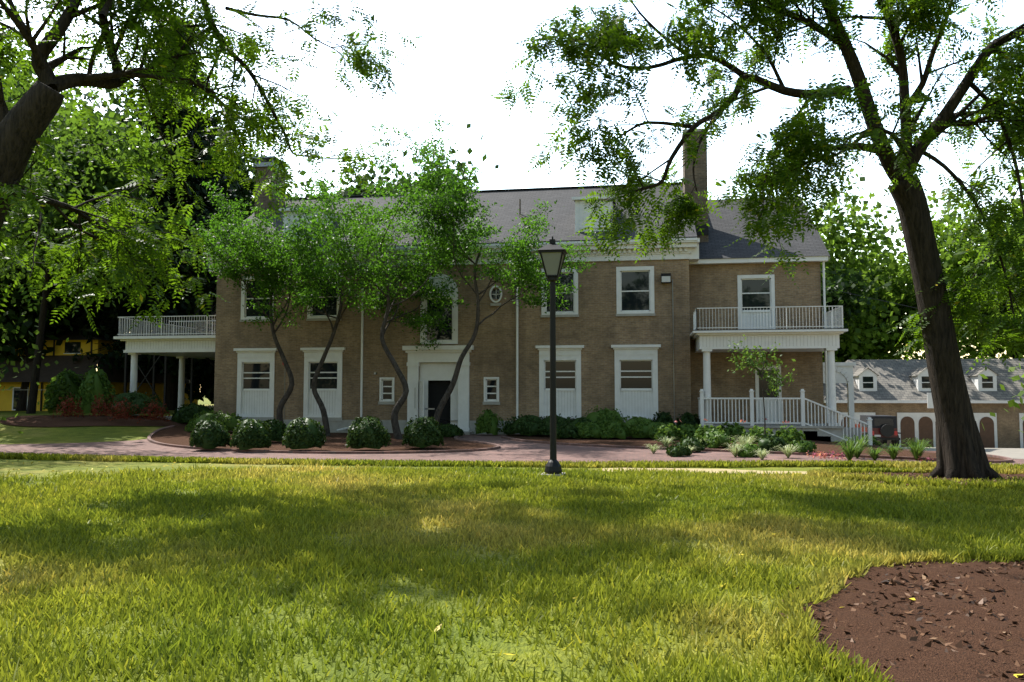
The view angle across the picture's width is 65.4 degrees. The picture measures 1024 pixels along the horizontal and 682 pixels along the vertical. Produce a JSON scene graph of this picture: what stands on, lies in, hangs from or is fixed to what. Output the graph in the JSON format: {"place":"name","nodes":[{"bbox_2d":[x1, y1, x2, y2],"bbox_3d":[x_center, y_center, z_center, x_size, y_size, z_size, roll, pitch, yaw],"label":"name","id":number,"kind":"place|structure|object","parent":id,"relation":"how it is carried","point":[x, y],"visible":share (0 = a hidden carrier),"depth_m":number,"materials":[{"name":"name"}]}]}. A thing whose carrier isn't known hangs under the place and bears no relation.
{"place":"outdoors","nodes":[
{"label":"outdoors","id":0,"kind":"place"},
{"bbox_2d":[0,0,427,333],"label":"tree","id":1,"kind":"object","parent":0,"point":[142,243],"depth_m":12.26,"materials":[{"name":"green plant"}]},
{"bbox_2d":[176,163,436,435],"bbox_3d":[-8.091,-1.534,31.655,10.466,10.766,7.590,-1,-4,9],"label":"tree","id":2,"kind":"object","parent":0,"point":[276,263],"depth_m":30.79,"materials":[{"name":"green plant"}]},
{"bbox_2d":[292,113,605,438],"bbox_3d":[-2.121,-1.956,29.430,11.058,11.311,9.510,-1,-4,9],"label":"tree","id":3,"kind":"object","parent":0,"point":[521,263],"depth_m":28.97,"materials":[{"name":"green plant"}]},
{"bbox_2d":[0,397,998,681],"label":"lawn ground","id":4,"kind":"structure","parent":0,"point":[30,435],"depth_m":5.16,"materials":[{"name":"green plant"}]},
{"bbox_2d":[0,88,154,410],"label":"tree","id":5,"kind":"object","parent":4,"relation":"on","point":[61,326],"depth_m":44.99,"materials":[{"name":"green plant"}]},
{"bbox_2d":[0,415,188,426],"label":"mulch bed","id":6,"kind":"object","parent":4,"relation":"on","point":[50,420],"visible":0.73,"depth_m":32.76,"materials":[{"name":"brown soil"}]},
{"bbox_2d":[42,368,84,413],"bbox_3d":[-19.412,2.179,34.612,1.915,2.009,1.896,-1,-4,9],"label":"porch shrub","id":7,"kind":"object","parent":6,"relation":"on","point":[59,386],"depth_m":34.06,"materials":[{"name":"green plant"}]},
{"bbox_2d":[53,392,84,417],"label":"barberry shrub leaves","id":8,"kind":"object","parent":6,"relation":"on","point":[64,412],"visible":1,"depth_m":32.59,"materials":[{"name":"red plant"}]},
{"bbox_2d":[75,365,115,413],"bbox_3d":[-18.029,2.115,34.640,1.613,2.167,1.509,-1,-4,9],"label":"porch shrub","id":9,"kind":"object","parent":6,"relation":"on","point":[106,384],"depth_m":34.34,"materials":[{"name":"green plant"}]},
{"bbox_2d":[88,394,118,415],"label":"barberry shrub leaves","id":10,"kind":"object","parent":6,"relation":"on","point":[106,408],"visible":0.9,"depth_m":32.71,"materials":[{"name":"red plant"}]},
{"bbox_2d":[107,397,140,420],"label":"barberry shrub leaves","id":11,"kind":"object","parent":6,"relation":"on","point":[119,416],"visible":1,"depth_m":32.27,"materials":[{"name":"red plant"}]},
{"bbox_2d":[99,390,168,415],"bbox_3d":[-16.344,2.693,34.804,3.083,1.117,2.040,-1,-4,9],"label":"porch shrub","id":12,"kind":"object","parent":6,"relation":"on","point":[119,399],"depth_m":34.27,"materials":[{"name":"plant"}]},
{"bbox_2d":[137,397,169,422],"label":"barberry shrub leaves","id":13,"kind":"object","parent":6,"relation":"on","point":[158,413],"visible":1,"depth_m":32.85,"materials":[{"name":"red plant"}]},
{"bbox_2d":[0,5,189,433],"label":"shadow tree","id":14,"kind":"object","parent":4,"relation":"on","point":[71,140],"depth_m":25.70,"materials":[{"name":"green plant"}]},
{"bbox_2d":[0,328,197,410],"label":"yellow building","id":15,"kind":"structure","parent":4,"relation":"on","point":[63,354],"depth_m":46.12,"materials":[{"name":"paint"}]},
{"bbox_2d":[0,15,200,413],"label":"tree","id":16,"kind":"object","parent":4,"relation":"on","point":[113,181],"depth_m":38.93,"materials":[{"name":"green plant"}]},
{"bbox_2d":[6,38,228,333],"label":"tree","id":17,"kind":"object","parent":4,"relation":"on","point":[115,101],"depth_m":54.74,"materials":[{"name":"green plant"}]},
{"bbox_2d":[65,13,246,409],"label":"conifer","id":18,"kind":"object","parent":4,"relation":"on","point":[205,367],"depth_m":46.66,"materials":[{"name":"green plant"}]},
{"bbox_2d":[171,402,213,422],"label":"porch shrub","id":19,"kind":"object","parent":4,"relation":"on","point":[179,411],"depth_m":34.39,"materials":[{"name":"green plant"}]},
{"bbox_2d":[185,371,213,403],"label":"hedge","id":20,"kind":"object","parent":4,"relation":"on","point":[198,391],"depth_m":49.89,"materials":[{"name":"black plant"}]},
{"bbox_2d":[158,202,249,360],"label":"tree","id":21,"kind":"object","parent":4,"relation":"on","point":[213,302],"depth_m":46.28,"materials":[{"name":"green plant"}]},
{"bbox_2d":[149,99,335,299],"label":"tree","id":22,"kind":"object","parent":4,"relation":"on","point":[243,192],"depth_m":57.98,"materials":[{"name":"green plant"}]},
{"bbox_2d":[304,152,474,196],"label":"tree","id":23,"kind":"object","parent":4,"relation":"on","point":[399,174],"depth_m":64.52,"materials":[{"name":"green plant"}]},
{"bbox_2d":[298,123,498,197],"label":"tree","id":24,"kind":"object","parent":4,"relation":"on","point":[358,186],"depth_m":57.10,"materials":[{"name":"green plant"}]},
{"bbox_2d":[113,128,872,444],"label":"house","id":25,"kind":"structure","parent":4,"relation":"on","point":[645,337],"depth_m":32.62,"materials":[{"name":"brick"}]},
{"bbox_2d":[821,287,1003,326],"bbox_3d":[35.846,-0.110,37.642,48.481,3.348,0.024,1,-4,-14],"label":"service wire","id":26,"kind":"object","parent":25,"relation":"attached to","point":[876,299],"visible":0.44,"depth_m":32.41,"materials":[{"name":"black metal"}]},
{"bbox_2d":[0,462,1023,681],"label":"lawn grass blades","id":27,"kind":"object","parent":4,"relation":"on","point":[797,505],"depth_m":6.92,"materials":[{"name":"green plant"}]},
{"bbox_2d":[537,236,567,475],"bbox_3d":[0.725,0.361,14.118,0.500,4.470,0.500,-1,-4,9],"label":"lamp post","id":28,"kind":"object","parent":27,"relation":"on","point":[552,254],"visible":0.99,"depth_m":14.07,"materials":[{"name":"black metal"}]},
{"bbox_2d":[0,452,1023,470],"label":"drive edge grass","id":29,"kind":"structure","parent":4,"relation":"on","point":[522,463],"depth_m":18.13,"materials":[{"name":"green plant"}]},
{"bbox_2d":[4,461,1022,677],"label":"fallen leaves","id":30,"kind":"object","parent":4,"relation":"on","point":[438,627],"depth_m":7.94,"materials":[{"name":"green plant"}]},
{"bbox_2d":[602,468,806,473],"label":"path","id":31,"kind":"structure","parent":4,"relation":"on","point":[729,470],"depth_m":16.96,"materials":[{"name":"beige concrete"}]},
{"bbox_2d":[674,418,788,423],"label":"flowers","id":32,"kind":"object","parent":4,"relation":"on","point":[786,422],"visible":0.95,"depth_m":25.94,"materials":[{"name":"red plant"}]},
{"bbox_2d":[515,0,1023,479],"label":"tree trunk","id":33,"kind":"object","parent":4,"relation":"on","point":[960,451],"visible":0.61,"depth_m":13.87,"materials":[{"name":"plant"}]},
{"bbox_2d":[490,0,1023,390],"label":"tree leaves","id":34,"kind":"object","parent":33,"relation":"attached to","point":[597,41],"visible":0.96,"depth_m":13.43,"materials":[{"name":"green plant"}]},
{"bbox_2d":[820,258,890,327],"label":"tree","id":35,"kind":"object","parent":4,"relation":"on","point":[846,299],"depth_m":64.68,"materials":[{"name":"green plant"}]},
{"bbox_2d":[862,433,881,445],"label":"hedge by garage","id":36,"kind":"object","parent":4,"relation":"on","point":[875,442],"depth_m":45.44,"materials":[{"name":"green plant"}]},
{"bbox_2d":[813,164,947,361],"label":"tree","id":37,"kind":"object","parent":4,"relation":"on","point":[856,343],"depth_m":68.85,"materials":[{"name":"green plant"}]},
{"bbox_2d":[773,547,1023,681],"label":"grass edging","id":38,"kind":"structure","parent":4,"relation":"on","point":[827,587],"depth_m":5.12,"materials":[{"name":"green plant"}]},
{"bbox_2d":[802,559,1023,681],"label":"mulch ring","id":39,"kind":"object","parent":4,"relation":"on","point":[969,664],"visible":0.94,"depth_m":4.88,"materials":[{"name":"brown soil"}]},
{"bbox_2d":[780,472,1023,681],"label":"fallen leaves","id":40,"kind":"object","parent":39,"relation":"on","point":[941,639],"depth_m":5.32,"materials":[{"name":"brown plant"}]},
{"bbox_2d":[885,190,1023,358],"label":"tree","id":41,"kind":"object","parent":4,"relation":"on","point":[947,262],"depth_m":68.48,"materials":[{"name":"green plant"}]},
{"bbox_2d":[888,446,1023,458],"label":"concrete driveway","id":42,"kind":"structure","parent":4,"relation":"on","point":[1015,453],"depth_m":27.44,"materials":[{"name":"grey concrete"}]},
{"bbox_2d":[855,415,900,445],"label":"jeep","id":43,"kind":"object","parent":42,"relation":"on","point":[884,429],"visible":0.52,"depth_m":47.61,"materials":[{"name":"grey metal"}]},
{"bbox_2d":[927,393,933,407],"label":"basketball hoop","id":44,"kind":"object","parent":42,"relation":"in","point":[929,401],"visible":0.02,"depth_m":56.56,"materials":[{"name":"white metal"}]},
{"bbox_2d":[965,127,1023,432],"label":"tree","id":45,"kind":"object","parent":4,"relation":"on","point":[1011,403],"visible":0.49,"depth_m":38.13,"materials":[{"name":"green plant"}]},
{"bbox_2d":[0,434,1023,464],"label":"drive paving","id":46,"kind":"structure","parent":0,"point":[511,450],"depth_m":22.00,"materials":[{"name":"concrete"}]},
{"bbox_2d":[151,427,494,450],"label":"bed mulch","id":47,"kind":"object","parent":46,"relation":"on","point":[181,436],"visible":0.29,"depth_m":25.61,"materials":[{"name":"brown soil"}]},
{"bbox_2d":[189,418,231,448],"bbox_3d":[-8.731,2.676,23.225,1.166,0.875,1.120,-1,-4,9],"label":"boxwood shrub","id":48,"kind":"object","parent":47,"relation":"on","point":[200,435],"depth_m":22.93,"materials":[{"name":"green plant"}]},
{"bbox_2d":[184,410,242,431],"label":"shrub","id":49,"kind":"object","parent":47,"relation":"on","point":[238,418],"depth_m":32.28,"materials":[{"name":"green plant"}]},
{"bbox_2d":[229,418,271,449],"bbox_3d":[-7.423,2.635,22.828,1.230,0.905,1.171,-1,-4,9],"label":"boxwood shrub","id":50,"kind":"object","parent":47,"relation":"on","point":[259,443],"depth_m":22.49,"materials":[{"name":"green plant"}]},
{"bbox_2d":[264,418,286,441],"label":"boxwood shrub","id":51,"kind":"object","parent":47,"relation":"on","point":[279,432],"depth_m":26.42,"materials":[{"name":"green plant"}]},
{"bbox_2d":[282,417,325,449],"bbox_3d":[-6.002,2.621,22.820,1.272,0.920,1.271,-1,-4,9],"label":"boxwood shrub","id":52,"kind":"object","parent":47,"relation":"on","point":[288,440],"depth_m":22.48,"materials":[{"name":"green plant"}]},
{"bbox_2d":[147,425,499,453],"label":"bed kerb","id":53,"kind":"structure","parent":47,"relation":"on","point":[149,439],"depth_m":22.43,"materials":[{"name":"brick"}]},
{"bbox_2d":[346,416,390,448],"bbox_3d":[-4.107,2.608,22.840,1.288,0.935,1.229,-1,-4,9],"label":"boxwood shrub","id":54,"kind":"object","parent":47,"relation":"on","point":[356,436],"depth_m":22.49,"materials":[{"name":"green plant"}]},
{"bbox_2d":[355,415,382,425],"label":"entrance shrub","id":55,"kind":"object","parent":47,"relation":"on","point":[379,420],"depth_m":32.03,"materials":[{"name":"green plant"}]},
{"bbox_2d":[401,415,443,447],"bbox_3d":[-2.612,2.671,23.696,1.270,0.948,1.240,-1,-4,9],"label":"boxwood shrub","id":56,"kind":"object","parent":47,"relation":"on","point":[430,439],"depth_m":23.36,"materials":[{"name":"green plant"}]},
{"bbox_2d":[439,423,464,436],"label":"bush","id":57,"kind":"object","parent":47,"relation":"on","point":[446,429],"depth_m":29.86,"materials":[{"name":"green plant"}]},
{"bbox_2d":[474,409,503,434],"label":"entrance shrub","id":58,"kind":"object","parent":46,"relation":"on","point":[484,429],"depth_m":31.15,"materials":[{"name":"green plant"}]},
{"bbox_2d":[665,442,691,456],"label":"low shrub","id":59,"kind":"object","parent":46,"relation":"on","point":[670,451],"depth_m":20.92,"materials":[{"name":"green plant"}]},
{"bbox_2d":[738,443,766,457],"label":"low shrub","id":60,"kind":"object","parent":46,"relation":"on","point":[752,449],"depth_m":20.71,"materials":[{"name":"green plant"}]},
{"bbox_2d":[506,434,1003,459],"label":"bed mulch","id":61,"kind":"object","parent":46,"relation":"on","point":[825,446],"visible":0.24,"depth_m":26.65,"materials":[{"name":"brown soil"}]},
{"bbox_2d":[503,414,543,435],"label":"foundation shrub","id":62,"kind":"object","parent":61,"relation":"on","point":[518,427],"depth_m":30.40,"materials":[{"name":"green plant"}]},
{"bbox_2d":[537,413,574,435],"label":"foundation shrub","id":63,"kind":"object","parent":61,"relation":"on","point":[541,428],"depth_m":29.91,"materials":[{"name":"green plant"}]},
{"bbox_2d":[556,424,579,438],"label":"foundation shrub","id":64,"kind":"object","parent":61,"relation":"on","point":[563,432],"depth_m":28.62,"materials":[{"name":"green plant"}]},
{"bbox_2d":[565,415,597,425],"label":"foundation shrub","id":65,"kind":"object","parent":61,"relation":"on","point":[583,420],"depth_m":29.97,"materials":[{"name":"green plant"}]},
{"bbox_2d":[575,421,605,437],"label":"foundation shrub","id":66,"kind":"object","parent":61,"relation":"on","point":[583,429],"depth_m":28.61,"materials":[{"name":"green plant"}]},
{"bbox_2d":[584,405,623,424],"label":"foundation shrub","id":67,"kind":"object","parent":61,"relation":"on","point":[600,415],"depth_m":30.06,"materials":[{"name":"green plant"}]},
{"bbox_2d":[600,420,631,438],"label":"foundation shrub","id":68,"kind":"object","parent":61,"relation":"on","point":[604,434],"depth_m":28.46,"materials":[{"name":"green plant"}]},
{"bbox_2d":[619,415,652,437],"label":"foundation shrub","id":69,"kind":"object","parent":61,"relation":"on","point":[634,429],"depth_m":28.61,"materials":[{"name":"green plant"}]},
{"bbox_2d":[644,422,678,439],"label":"foundation shrub","id":70,"kind":"object","parent":61,"relation":"on","point":[652,429],"depth_m":28.36,"materials":[{"name":"green plant"}]},
{"bbox_2d":[652,411,674,425],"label":"foundation shrub","id":71,"kind":"object","parent":61,"relation":"on","point":[667,419],"depth_m":30.18,"materials":[{"name":"green plant"}]},
{"bbox_2d":[655,423,686,441],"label":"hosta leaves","id":72,"kind":"object","parent":61,"relation":"on","point":[674,433],"visible":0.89,"depth_m":26.96,"materials":[{"name":"green plant"}]},
{"bbox_2d":[676,411,699,426],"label":"foundation shrub","id":73,"kind":"object","parent":61,"relation":"on","point":[686,420],"depth_m":29.92,"materials":[{"name":"green plant"}]},
{"bbox_2d":[678,424,701,437],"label":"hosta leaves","id":74,"kind":"object","parent":61,"relation":"on","point":[689,430],"visible":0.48,"depth_m":28.16,"materials":[{"name":"green plant"}]},
{"bbox_2d":[677,436,707,451],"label":"low shrub","id":75,"kind":"object","parent":61,"relation":"on","point":[703,445],"depth_m":22.43,"materials":[{"name":"green plant"}]},
{"bbox_2d":[694,424,723,438],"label":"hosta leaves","id":76,"kind":"object","parent":61,"relation":"on","point":[700,433],"visible":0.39,"depth_m":26.58,"materials":[{"name":"green plant"}]},
{"bbox_2d":[701,429,736,447],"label":"low shrub","id":77,"kind":"object","parent":61,"relation":"on","point":[718,442],"depth_m":23.92,"materials":[{"name":"green plant"}]},
{"bbox_2d":[644,435,801,459],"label":"liriope plants","id":78,"kind":"object","parent":61,"relation":"on","point":[745,440],"visible":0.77,"depth_m":20.84,"materials":[{"name":"green plant"}]},
{"bbox_2d":[721,421,743,438],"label":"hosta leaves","id":79,"kind":"object","parent":61,"relation":"on","point":[735,430],"visible":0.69,"depth_m":28.16,"materials":[{"name":"green plant"}]},
{"bbox_2d":[742,425,773,442],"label":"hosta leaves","id":80,"kind":"object","parent":61,"relation":"on","point":[754,431],"visible":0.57,"depth_m":25.85,"materials":[{"name":"green plant"}]},
{"bbox_2d":[727,334,795,437],"bbox_3d":[7.208,1.473,23.006,2.018,3.415,1.869,-1,-4,9],"label":"sapling tree","id":81,"kind":"object","parent":61,"relation":"on","point":[765,374],"depth_m":23.18,"materials":[{"name":"green plant"}]},
{"bbox_2d":[757,433,787,451],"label":"low shrub","id":82,"kind":"object","parent":61,"relation":"on","point":[774,440],"depth_m":22.37,"materials":[{"name":"green plant"}]},
{"bbox_2d":[775,425,806,444],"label":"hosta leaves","id":83,"kind":"object","parent":61,"relation":"on","point":[791,435],"visible":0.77,"depth_m":25.33,"materials":[{"name":"green plant"}]},
{"bbox_2d":[788,440,816,452],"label":"low shrub","id":84,"kind":"object","parent":61,"relation":"on","point":[805,446],"depth_m":21.62,"materials":[{"name":"green plant"}]},
{"bbox_2d":[806,449,935,461],"bbox_3d":[9.005,2.926,19.992,3.391,0.333,1.137,-2,-4,32],"label":"flower bed","id":85,"kind":"object","parent":61,"relation":"on","point":[824,455],"visible":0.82,"depth_m":20.37,"materials":[{"name":"red plant"}]},
{"bbox_2d":[831,435,933,460],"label":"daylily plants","id":86,"kind":"object","parent":61,"relation":"on","point":[856,449],"visible":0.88,"depth_m":19.72,"materials":[{"name":"green plant"}]},
{"bbox_2d":[500,436,1012,462],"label":"bed kerb","id":87,"kind":"structure","parent":46,"relation":"on","point":[1007,460],"depth_m":22.59,"materials":[{"name":"brick"}]},
{"bbox_2d":[0,0,1023,370],"label":"sky","id":88,"kind":"structure","parent":0,"point":[468,48],"materials":[{"name":"white"}]},
{"bbox_2d":[807,466,1023,490],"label":"lawn edge grass","id":89,"kind":"structure","parent":0,"point":[871,477],"depth_m":13.38,"materials":[{"name":"green plant"}]},
{"bbox_2d":[845,472,1023,484],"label":"tree mulch ring","id":90,"kind":"object","parent":89,"relation":"on","point":[1002,475],"visible":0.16,"depth_m":15.06,"materials":[{"name":"brown soil"}]},
{"bbox_2d":[823,359,1023,447],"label":"garage","id":91,"kind":"structure","parent":0,"point":[900,389],"depth_m":58.31,"materials":[{"name":"concrete"}]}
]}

